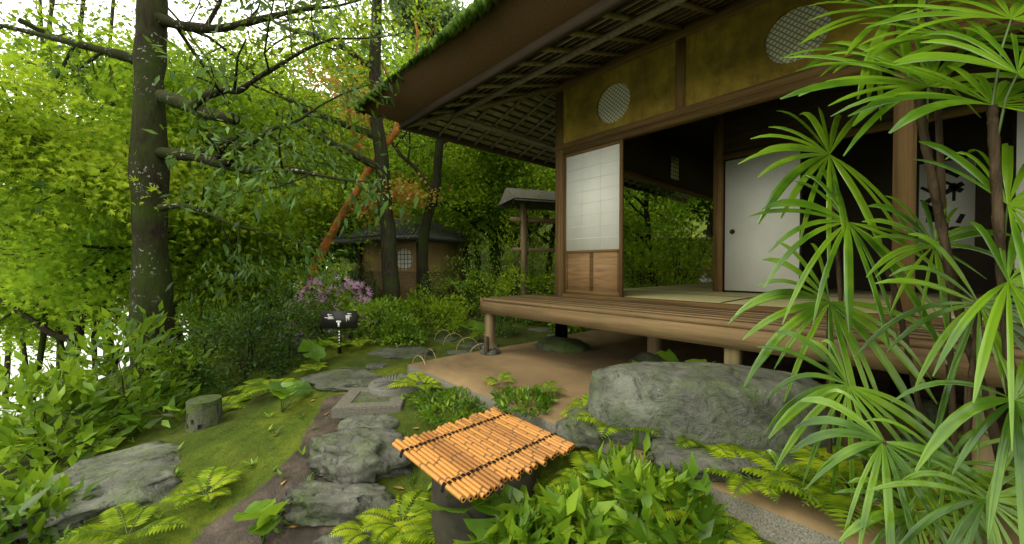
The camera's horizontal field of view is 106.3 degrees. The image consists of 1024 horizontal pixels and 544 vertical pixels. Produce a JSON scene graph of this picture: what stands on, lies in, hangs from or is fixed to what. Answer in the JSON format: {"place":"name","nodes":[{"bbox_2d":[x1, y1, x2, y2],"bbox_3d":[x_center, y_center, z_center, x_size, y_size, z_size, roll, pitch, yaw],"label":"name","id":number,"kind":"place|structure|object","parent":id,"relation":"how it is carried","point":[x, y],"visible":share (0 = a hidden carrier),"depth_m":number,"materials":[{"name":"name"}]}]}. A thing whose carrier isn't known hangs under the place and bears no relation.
{"place":"outdoors","nodes":[
{"label":"outdoors","id":0,"kind":"place"},
{"bbox_2d":[0,297,188,416],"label":"river water","id":1,"kind":"structure","parent":0,"point":[14,371],"depth_m":17.64,"materials":[{"name":"grey liquid"}]},
{"bbox_2d":[0,0,472,267],"label":"sky","id":2,"kind":"structure","parent":0,"point":[179,9],"materials":[{"name":"white"}]},
{"bbox_2d":[0,186,775,543],"bbox_3d":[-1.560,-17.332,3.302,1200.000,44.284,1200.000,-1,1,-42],"label":"terrain","id":3,"kind":"structure","parent":0,"point":[236,438],"depth_m":3.17,"materials":[{"name":"plant"}]},
{"bbox_2d":[0,462,102,543],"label":"plant","id":4,"kind":"object","parent":3,"relation":"on","point":[21,497],"depth_m":2.29,"materials":[{"name":"plant"}]},
{"bbox_2d":[0,0,133,404],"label":"slender trees","id":5,"kind":"object","parent":3,"relation":"on","point":[41,347],"depth_m":9.20,"materials":[{"name":"plant"}]},
{"bbox_2d":[0,344,165,494],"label":"shrub","id":6,"kind":"object","parent":3,"relation":"on","point":[37,383],"depth_m":3.09,"materials":[{"name":"plant"}]},
{"bbox_2d":[1,440,182,541],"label":"boulder","id":7,"kind":"object","parent":3,"relation":"on","point":[141,475],"visible":0.56,"depth_m":2.61,"materials":[{"name":"stone"}]},
{"bbox_2d":[8,301,208,455],"bbox_3d":[-3.884,1.031,3.781,1.468,1.520,1.652,-1,1,-42],"label":"shrub","id":8,"kind":"object","parent":3,"relation":"on","point":[169,384],"depth_m":3.65,"materials":[{"name":"plant"}]},
{"bbox_2d":[0,142,218,373],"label":"maple","id":9,"kind":"object","parent":3,"relation":"on","point":[8,343],"depth_m":7.85,"materials":[{"name":"plant"}]},
{"bbox_2d":[0,187,295,366],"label":"maple","id":10,"kind":"object","parent":3,"relation":"on","point":[49,344],"depth_m":10.18,"materials":[{"name":"plant"}]},
{"bbox_2d":[0,119,304,385],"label":"maple","id":11,"kind":"object","parent":3,"relation":"on","point":[21,321],"depth_m":6.49,"materials":[{"name":"plant"}]},
{"bbox_2d":[0,6,319,342],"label":"maple","id":12,"kind":"object","parent":3,"relation":"on","point":[33,279],"depth_m":5.28,"materials":[{"name":"plant"}]},
{"bbox_2d":[40,103,304,334],"bbox_3d":[-14.655,-1.723,16.831,11.079,11.835,10.686,-1,1,-42],"label":"tree","id":13,"kind":"object","parent":3,"relation":"on","point":[299,245],"depth_m":18.52,"materials":[{"name":"plant"}]},
{"bbox_2d":[0,38,359,356],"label":"maple","id":14,"kind":"object","parent":3,"relation":"on","point":[99,184],"depth_m":4.81,"materials":[{"name":"plant"}]},
{"bbox_2d":[137,337,228,408],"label":"shrub","id":15,"kind":"object","parent":3,"relation":"on","point":[190,362],"depth_m":4.24,"materials":[{"name":"plant"}]},
{"bbox_2d":[3,0,371,317],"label":"maple","id":16,"kind":"object","parent":3,"relation":"on","point":[86,57],"depth_m":6.58,"materials":[{"name":"plant"}]},
{"bbox_2d":[16,6,371,305],"bbox_3d":[-7.869,-2.823,10.095,10.294,8.008,7.114,-1,1,-42],"label":"maple","id":17,"kind":"object","parent":3,"relation":"on","point":[280,87],"depth_m":10.73,"materials":[{"name":"plant"}]},
{"bbox_2d":[68,49,337,300],"bbox_3d":[-9.021,-2.939,11.603,6.426,8.255,10.822,-1,1,-42],"label":"maple","id":18,"kind":"object","parent":3,"relation":"on","point":[277,246],"depth_m":10.25,"materials":[{"name":"plant"}]},
{"bbox_2d":[185,394,222,432],"bbox_3d":[-2.767,1.280,3.458,0.270,0.274,0.269,-1,1,-42],"label":"tree stump","id":19,"kind":"object","parent":3,"relation":"on","point":[203,412],"visible":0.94,"depth_m":3.37,"materials":[{"name":"green"}]},
{"bbox_2d":[174,245,253,361],"bbox_3d":[-4.770,0.484,5.971,1.330,1.835,1.475,-1,1,-42],"label":"shrub","id":20,"kind":"object","parent":3,"relation":"on","point":[187,310],"depth_m":5.87,"materials":[{"name":"plant"}]},
{"bbox_2d":[0,0,434,407],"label":"tree","id":21,"kind":"object","parent":3,"relation":"on","point":[151,279],"depth_m":4.42,"materials":[{"name":"plant"}]},
{"bbox_2d":[0,0,455,320],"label":"maple","id":22,"kind":"object","parent":3,"relation":"on","point":[390,274],"depth_m":8.00,"materials":[{"name":"plant"}]},
{"bbox_2d":[175,293,299,395],"bbox_3d":[-3.269,0.878,4.635,1.360,1.241,1.521,-1,1,-42],"label":"shrub","id":23,"kind":"object","parent":3,"relation":"on","point":[240,327],"depth_m":4.48,"materials":[{"name":"plant"}]},
{"bbox_2d":[192,238,305,323],"bbox_3d":[-5.365,0.140,8.194,2.294,2.020,2.665,-1,1,-42],"label":"shrub","id":24,"kind":"object","parent":3,"relation":"on","point":[292,291],"depth_m":8.17,"materials":[{"name":"plant"}]},
{"bbox_2d":[247,254,306,299],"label":"tree","id":25,"kind":"object","parent":3,"relation":"on","point":[300,264],"depth_m":27.29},
{"bbox_2d":[221,273,341,366],"bbox_3d":[-3.150,0.643,5.300,1.431,1.269,1.613,-1,1,-42],"label":"shrub","id":26,"kind":"object","parent":3,"relation":"on","point":[288,315],"depth_m":5.25,"materials":[{"name":"plant"}]},
{"bbox_2d":[184,37,406,296],"bbox_3d":[-7.015,-3.374,14.034,8.348,8.783,8.900,-1,1,-42],"label":"maple","id":27,"kind":"object","parent":3,"relation":"on","point":[341,160],"depth_m":12.72,"materials":[{"name":"plant"}]},
{"bbox_2d":[270,232,333,305],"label":"tree","id":28,"kind":"object","parent":3,"relation":"on","point":[302,248],"depth_m":21.08,"materials":[{"name":"plant"}]},
{"bbox_2d":[291,333,326,352],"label":"stone","id":29,"kind":"object","parent":3,"relation":"on","point":[307,337],"visible":0.29,"depth_m":5.60,"materials":[{"name":"stone"}]},
{"bbox_2d":[278,226,351,280],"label":"tree","id":30,"kind":"object","parent":3,"relation":"on","point":[295,275],"depth_m":39.76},
{"bbox_2d":[241,74,398,294],"bbox_3d":[-9.604,-3.959,18.929,8.903,10.805,11.684,0,1,3],"label":"tree","id":31,"kind":"object","parent":3,"relation":"on","point":[347,255],"depth_m":19.74,"materials":[{"name":"plant"}]},
{"bbox_2d":[280,251,364,339],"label":"shrub","id":32,"kind":"object","parent":3,"relation":"on","point":[341,298],"depth_m":6.12,"materials":[{"name":"plant"}]},
{"bbox_2d":[273,256,385,340],"bbox_3d":[-3.123,0.422,6.645,1.793,1.439,1.786,-1,1,-42],"label":"azalea","id":33,"kind":"object","parent":3,"relation":"on","point":[354,286],"depth_m":6.41,"materials":[{"name":"plant"}]},
{"bbox_2d":[292,215,374,295],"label":"tree","id":34,"kind":"object","parent":3,"relation":"on","point":[311,254],"depth_m":26.52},
{"bbox_2d":[321,311,356,353],"bbox_3d":[-2.291,0.798,5.097,0.477,0.567,0.047,0,1,0],"label":"route sign","id":35,"kind":"object","parent":3,"relation":"on","point":[339,320],"visible":0.99,"depth_m":5.07,"materials":[{"name":"black"}]},
{"bbox_2d":[280,480,401,526],"bbox_3d":[-1.084,1.470,2.452,0.777,0.177,0.264,0,1,1],"label":"stepping stone","id":36,"kind":"object","parent":3,"relation":"on","point":[313,503],"visible":0.88,"depth_m":2.39,"materials":[{"name":"stone"}]},
{"bbox_2d":[299,368,382,390],"bbox_3d":[-1.733,1.173,4.234,1.133,0.078,0.728,0,1,1],"label":"stepping stone","id":37,"kind":"object","parent":3,"relation":"on","point":[346,379],"visible":0.71,"depth_m":4.10,"materials":[{"name":"stone"}]},
{"bbox_2d":[274,397,417,526],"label":"fallen leaves","id":38,"kind":"object","parent":3,"relation":"on","point":[399,487],"visible":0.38,"depth_m":2.57,"materials":[{"name":"brown plant"}]},
{"bbox_2d":[320,262,382,310],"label":"shrub","id":39,"kind":"object","parent":3,"relation":"on","point":[373,287],"depth_m":9.24,"materials":[{"name":"plant"}]},
{"bbox_2d":[293,122,419,241],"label":"maple","id":40,"kind":"object","parent":3,"relation":"on","point":[402,143],"depth_m":18.53,"materials":[{"name":"plant"}]},
{"bbox_2d":[313,530,406,543],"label":"stepping stone","id":41,"kind":"object","parent":3,"relation":"on","point":[324,539],"visible":0.42,"depth_m":2.23,"materials":[{"name":"stone"}]},
{"bbox_2d":[307,427,415,483],"bbox_3d":[-1.059,1.289,2.719,0.822,0.265,0.430,0,1,-8],"label":"stepping stone","id":42,"kind":"object","parent":3,"relation":"on","point":[362,455],"visible":0.91,"depth_m":2.60,"materials":[{"name":"stone"}]},
{"bbox_2d":[301,11,424,186],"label":"tree","id":43,"kind":"object","parent":3,"relation":"on","point":[407,33],"visible":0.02,"depth_m":22.21,"materials":[{"name":"plant"}]},
{"bbox_2d":[331,387,404,418],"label":"stone block","id":44,"kind":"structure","parent":3,"relation":"on","point":[358,401],"depth_m":3.25,"materials":[{"name":"stone"}]},
{"bbox_2d":[336,415,399,430],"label":"stepping stone","id":45,"kind":"object","parent":3,"relation":"on","point":[380,421],"visible":0.56,"depth_m":3.05,"materials":[{"name":"stone"}]},
{"bbox_2d":[283,0,455,295],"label":"red tree","id":46,"kind":"object","parent":3,"relation":"on","point":[397,184],"depth_m":8.27,"materials":[{"name":"plant"}]},
{"bbox_2d":[260,328,479,543],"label":"butterbur stalks","id":47,"kind":"object","parent":3,"relation":"on","point":[263,538],"visible":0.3,"depth_m":3.52,"materials":[{"name":"plant"}]},
{"bbox_2d":[331,39,411,97],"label":"tree","id":48,"kind":"object","parent":3,"relation":"on","point":[389,64],"depth_m":34.09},
{"bbox_2d":[330,294,414,343],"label":"shrub","id":49,"kind":"object","parent":3,"relation":"on","point":[373,308],"depth_m":5.74,"materials":[{"name":"plant"}]},
{"bbox_2d":[0,358,750,536],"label":"fallen leaves","id":50,"kind":"object","parent":3,"relation":"on","point":[212,506],"visible":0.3,"depth_m":2.61,"materials":[{"name":"green plant"}]},
{"bbox_2d":[366,362,388,368],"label":"stepping stone","id":51,"kind":"object","parent":3,"relation":"on","point":[375,365],"visible":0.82,"depth_m":4.53,"materials":[{"name":"stone"}]},
{"bbox_2d":[338,85,418,262],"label":"tree","id":52,"kind":"object","parent":3,"relation":"on","point":[387,134],"depth_m":19.09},
{"bbox_2d":[368,373,425,396],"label":"stepping stone","id":53,"kind":"object","parent":3,"relation":"on","point":[377,386],"visible":0.72,"depth_m":3.58,"materials":[{"name":"stone"}]},
{"bbox_2d":[370,307,429,347],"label":"shrub","id":54,"kind":"object","parent":3,"relation":"on","point":[415,335],"depth_m":5.56,"materials":[{"name":"plant"}]},
{"bbox_2d":[368,346,434,358],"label":"stepping stone","id":55,"kind":"object","parent":3,"relation":"on","point":[406,352],"visible":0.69,"depth_m":5.08,"materials":[{"name":"stone"}]},
{"bbox_2d":[319,124,483,290],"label":"maple","id":56,"kind":"object","parent":3,"relation":"on","point":[366,223],"depth_m":15.17,"materials":[{"name":"plant"}]},
{"bbox_2d":[258,11,554,312],"bbox_3d":[-1.131,-2.711,9.039,7.834,7.691,9.327,-1,1,-42],"label":"maple","id":57,"kind":"object","parent":3,"relation":"on","point":[473,230],"depth_m":9.55,"materials":[{"name":"plant"}]},
{"bbox_2d":[333,216,486,307],"bbox_3d":[-3.104,-0.375,11.980,3.500,2.697,3.219,0,1,28],"label":"hut","id":58,"kind":"object","parent":3,"relation":"on","point":[438,249],"visible":0.52,"depth_m":11.22,"materials":[{"name":"paint"}]},
{"bbox_2d":[323,23,518,268],"bbox_3d":[-2.128,-3.579,14.365,9.928,9.244,8.428,-1,1,-42],"label":"maple","id":59,"kind":"object","parent":3,"relation":"on","point":[443,212],"depth_m":10.76,"materials":[{"name":"plant"}]},
{"bbox_2d":[382,0,468,48],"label":"tree","id":60,"kind":"object","parent":3,"relation":"on","point":[444,21],"visible":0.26,"depth_m":48.01,"materials":[{"name":"plant"}]},
{"bbox_2d":[385,283,476,334],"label":"shrub","id":61,"kind":"object","parent":3,"relation":"on","point":[432,306],"depth_m":6.61,"materials":[{"name":"plant"}]},
{"bbox_2d":[435,336,458,341],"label":"stepping stone","id":62,"kind":"object","parent":3,"relation":"on","point":[447,339],"visible":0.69,"depth_m":6.00,"materials":[{"name":"stone"}]},
{"bbox_2d":[412,330,488,364],"bbox_3d":[-0.695,0.927,5.064,0.931,0.383,2.160,0,1,-4],"label":"hoop edging","id":63,"kind":"object","parent":3,"relation":"on","point":[486,344],"visible":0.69,"depth_m":4.43,"materials":[{"name":"brown wood"}]},
{"bbox_2d":[407,385,498,426],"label":"shrub","id":64,"kind":"object","parent":3,"relation":"on","point":[426,412],"depth_m":3.08,"materials":[{"name":"plant"}]},
{"bbox_2d":[446,350,474,353],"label":"stepping stone","id":65,"kind":"object","parent":3,"relation":"on","point":[457,351],"visible":0.64,"depth_m":5.17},
{"bbox_2d":[371,134,554,296],"bbox_3d":[-0.352,-2.418,12.361,7.253,6.940,6.576,-1,1,-42],"label":"maple","id":66,"kind":"object","parent":3,"relation":"on","point":[479,171],"depth_m":10.84,"materials":[{"name":"plant"}]},
{"bbox_2d":[422,231,519,319],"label":"shrub","id":67,"kind":"object","parent":3,"relation":"on","point":[466,283],"depth_m":8.64,"materials":[{"name":"plant"}]},
{"bbox_2d":[390,131,554,284],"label":"tree","id":68,"kind":"object","parent":3,"relation":"on","point":[529,239],"depth_m":15.63,"materials":[{"name":"plant"}]},
{"bbox_2d":[234,319,715,543],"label":"butterbur leaves","id":69,"kind":"object","parent":3,"relation":"on","point":[493,504],"visible":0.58,"depth_m":2.16,"materials":[{"name":"plant"}]},
{"bbox_2d":[458,342,499,348],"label":"stepping stone","id":70,"kind":"object","parent":3,"relation":"on","point":[469,345],"visible":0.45,"depth_m":5.49,"materials":[{"name":"stone"}]},
{"bbox_2d":[431,468,536,543],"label":"well curb","id":71,"kind":"structure","parent":3,"relation":"on","point":[448,527],"depth_m":2.02,"materials":[{"name":"stone"}]},
{"bbox_2d":[392,407,574,502],"bbox_3d":[-0.163,1.022,2.269,0.851,0.045,0.761,-1,3,-43],"label":"bamboo cover","id":72,"kind":"object","parent":71,"relation":"on","point":[479,454],"visible":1,"depth_m":2.17,"materials":[{"name":"brown wood"}]},
{"bbox_2d":[414,162,554,282],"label":"tree","id":73,"kind":"object","parent":3,"relation":"on","point":[491,254],"depth_m":19.88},
{"bbox_2d":[480,313,515,337],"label":"shrub","id":74,"kind":"object","parent":3,"relation":"on","point":[511,328],"depth_m":6.31,"materials":[{"name":"plant"}]},
{"bbox_2d":[469,200,554,308],"bbox_3d":[0.323,-0.327,8.844,2.466,2.773,2.722,-1,1,-42],"label":"shrub","id":75,"kind":"object","parent":3,"relation":"on","point":[534,280],"depth_m":8.66,"materials":[{"name":"plant"}]},
{"bbox_2d":[467,487,574,543],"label":"plant","id":76,"kind":"object","parent":3,"relation":"on","point":[522,533],"visible":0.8,"depth_m":1.75,"materials":[{"name":"plant"}]},
{"bbox_2d":[498,188,554,294],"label":"roofed gate","id":77,"kind":"structure","parent":3,"relation":"on","point":[524,200],"depth_m":8.31,"materials":[{"name":"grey wood"}]},
{"bbox_2d":[514,294,554,325],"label":"shrub","id":78,"kind":"object","parent":3,"relation":"on","point":[524,321],"depth_m":7.48,"materials":[{"name":"plant"}]},
{"bbox_2d":[56,328,1017,543],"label":"ferns","id":79,"kind":"object","parent":3,"relation":"on","point":[839,503],"visible":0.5,"depth_m":2.10,"materials":[{"name":"plant"}]},
{"bbox_2d":[527,327,551,331],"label":"stepping stone","id":80,"kind":"object","parent":3,"relation":"on","point":[540,329],"visible":0.87,"depth_m":6.75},
{"bbox_2d":[486,165,631,291],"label":"maple","id":81,"kind":"object","parent":3,"relation":"on","point":[551,243],"depth_m":16.50,"materials":[{"name":"plant"}]},
{"bbox_2d":[548,323,594,333],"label":"shrub","id":82,"kind":"object","parent":3,"relation":"on","point":[575,328],"visible":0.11,"depth_m":6.14,"materials":[{"name":"plant"}]},
{"bbox_2d":[511,471,647,543],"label":"plant","id":83,"kind":"object","parent":3,"relation":"on","point":[565,503],"depth_m":1.73,"materials":[{"name":"plant"}]},
{"bbox_2d":[555,407,607,449],"bbox_3d":[0.499,0.973,2.435,0.356,0.205,0.433,-1,1,-42],"label":"rock","id":84,"kind":"object","parent":3,"relation":"on","point":[581,433],"visible":0.5,"depth_m":2.35,"materials":[{"name":"stone"}]},
{"bbox_2d":[539,256,648,294],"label":"shrub","id":85,"kind":"object","parent":3,"relation":"on","point":[625,279],"visible":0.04,"depth_m":8.87,"materials":[{"name":"plant"}]},
{"bbox_2d":[526,166,697,285],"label":"maple","id":86,"kind":"object","parent":3,"relation":"on","point":[640,227],"depth_m":9.84,"materials":[{"name":"plant"}]},
{"bbox_2d":[532,164,712,238],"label":"tree","id":87,"kind":"object","parent":3,"relation":"on","point":[670,206],"depth_m":12.18,"materials":[{"name":"plant"}]},
{"bbox_2d":[623,211,675,286],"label":"tree","id":88,"kind":"object","parent":3,"relation":"on","point":[654,247],"depth_m":10.35,"materials":[{"name":"plant"}]},
{"bbox_2d":[623,221,701,287],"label":"shrub","id":89,"kind":"object","parent":3,"relation":"on","point":[672,273],"depth_m":9.07,"materials":[{"name":"plant"}]},
{"bbox_2d":[599,453,735,543],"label":"leafy plant","id":90,"kind":"object","parent":3,"relation":"on","point":[630,488],"depth_m":1.68,"materials":[{"name":"plant"}]},
{"bbox_2d":[623,237,712,286],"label":"hedge","id":91,"kind":"object","parent":3,"relation":"on","point":[700,239],"visible":0.02,"depth_m":11.48,"materials":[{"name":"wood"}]},
{"bbox_2d":[624,190,712,241],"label":"tree","id":92,"kind":"object","parent":3,"relation":"on","point":[711,206],"depth_m":13.17,"materials":[{"name":"plant"}]},
{"bbox_2d":[637,191,709,241],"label":"tree","id":93,"kind":"object","parent":3,"relation":"on","point":[703,203],"depth_m":20.91,"materials":[{"name":"plant"}]},
{"bbox_2d":[635,208,712,286],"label":"shrub","id":94,"kind":"object","parent":3,"relation":"on","point":[678,247],"depth_m":9.74,"materials":[{"name":"plant"}]},
{"bbox_2d":[723,0,1023,543],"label":"lady palm leaves","id":95,"kind":"object","parent":3,"relation":"on","point":[1010,440],"visible":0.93,"depth_m":1.50,"materials":[{"name":"green plant"}]},
{"bbox_2d":[826,0,1021,537],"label":"palm stems","id":96,"kind":"object","parent":3,"relation":"on","point":[936,180],"visible":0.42,"depth_m":1.54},
{"bbox_2d":[849,12,1019,519],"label":"lady palm petioles","id":97,"kind":"object","parent":3,"relation":"on","point":[994,92],"visible":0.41,"depth_m":1.36,"materials":[{"name":"green"}]},
{"bbox_2d":[699,267,712,282],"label":"rock","id":98,"kind":"object","parent":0,"point":[705,279],"depth_m":8.63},
{"bbox_2d":[407,329,1019,543],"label":"dirt ground","id":99,"kind":"structure","parent":0,"point":[788,518],"depth_m":3.31,"materials":[{"name":"soil"}]},
{"bbox_2d":[479,348,500,355],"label":"foundation stone","id":100,"kind":"object","parent":99,"relation":"on","point":[493,351],"visible":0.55,"depth_m":4.43,"materials":[{"name":"stone"}]},
{"bbox_2d":[490,384,559,418],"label":"shrub","id":101,"kind":"object","parent":99,"relation":"on","point":[524,393],"depth_m":2.80,"materials":[{"name":"plant"}]},
{"bbox_2d":[534,335,589,352],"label":"stone","id":102,"kind":"object","parent":99,"relation":"on","point":[554,343],"visible":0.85,"depth_m":4.66,"materials":[{"name":"stone"}]},
{"bbox_2d":[579,429,680,522],"bbox_3d":[0.606,1.117,2.018,0.551,0.501,0.653,-1,1,-42],"label":"plant","id":103,"kind":"object","parent":99,"relation":"on","point":[620,459],"depth_m":2.02,"materials":[{"name":"plant"}]},
{"bbox_2d":[628,352,665,362],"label":"stone","id":104,"kind":"object","parent":99,"relation":"on","point":[646,356],"visible":0.21,"depth_m":3.88,"materials":[{"name":"stone"}]},
{"bbox_2d":[659,233,712,285],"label":"shrub","id":105,"kind":"object","parent":99,"relation":"on","point":[703,267],"depth_m":10.12,"materials":[{"name":"plant"}]},
{"bbox_2d":[584,361,841,453],"bbox_3d":[1.170,0.836,2.343,1.471,0.518,0.638,0,1,13],"label":"boulder","id":106,"kind":"object","parent":99,"relation":"on","point":[715,403],"visible":0.56,"depth_m":2.13,"materials":[{"name":"stone"}]},
{"bbox_2d":[641,437,815,483],"bbox_3d":[1.136,0.966,2.019,0.854,0.108,0.415,0,1,5],"label":"flat stone","id":107,"kind":"object","parent":99,"relation":"on","point":[665,450],"visible":0.38,"depth_m":1.92,"materials":[{"name":"stone"}]},
{"bbox_2d":[482,313,995,471],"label":"support posts","id":108,"kind":"object","parent":99,"relation":"on","point":[731,356],"visible":0.32,"depth_m":2.57,"materials":[{"name":"wood"}]},
{"bbox_2d":[860,392,945,425],"bbox_3d":[2.670,0.932,2.632,0.489,0.182,0.374,0,1,-5],"label":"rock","id":109,"kind":"object","parent":99,"relation":"on","point":[930,409],"visible":0.23,"depth_m":2.52,"materials":[{"name":"stone"}]},
{"bbox_2d":[890,433,1013,466],"bbox_3d":[2.263,0.950,1.949,0.414,0.164,0.619,-1,1,-42],"label":"rock under veranda","id":110,"kind":"object","parent":99,"relation":"on","point":[917,441],"visible":0.03,"depth_m":2.00,"materials":[{"name":"stone"}]},
{"bbox_2d":[480,0,1023,412],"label":"japanese house","id":111,"kind":"structure","parent":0,"point":[720,83],"depth_m":4.27,"materials":[{"name":"wood"}]},
{"bbox_2d":[363,0,733,202],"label":"roof underside","id":112,"kind":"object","parent":111,"relation":"attached to","point":[494,76],"depth_m":3.80,"materials":[{"name":"wood"}]},
{"bbox_2d":[353,0,498,121],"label":"roof moss","id":113,"kind":"object","parent":112,"relation":"attached to","point":[466,17],"visible":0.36,"depth_m":3.34,"materials":[{"name":"plant"}]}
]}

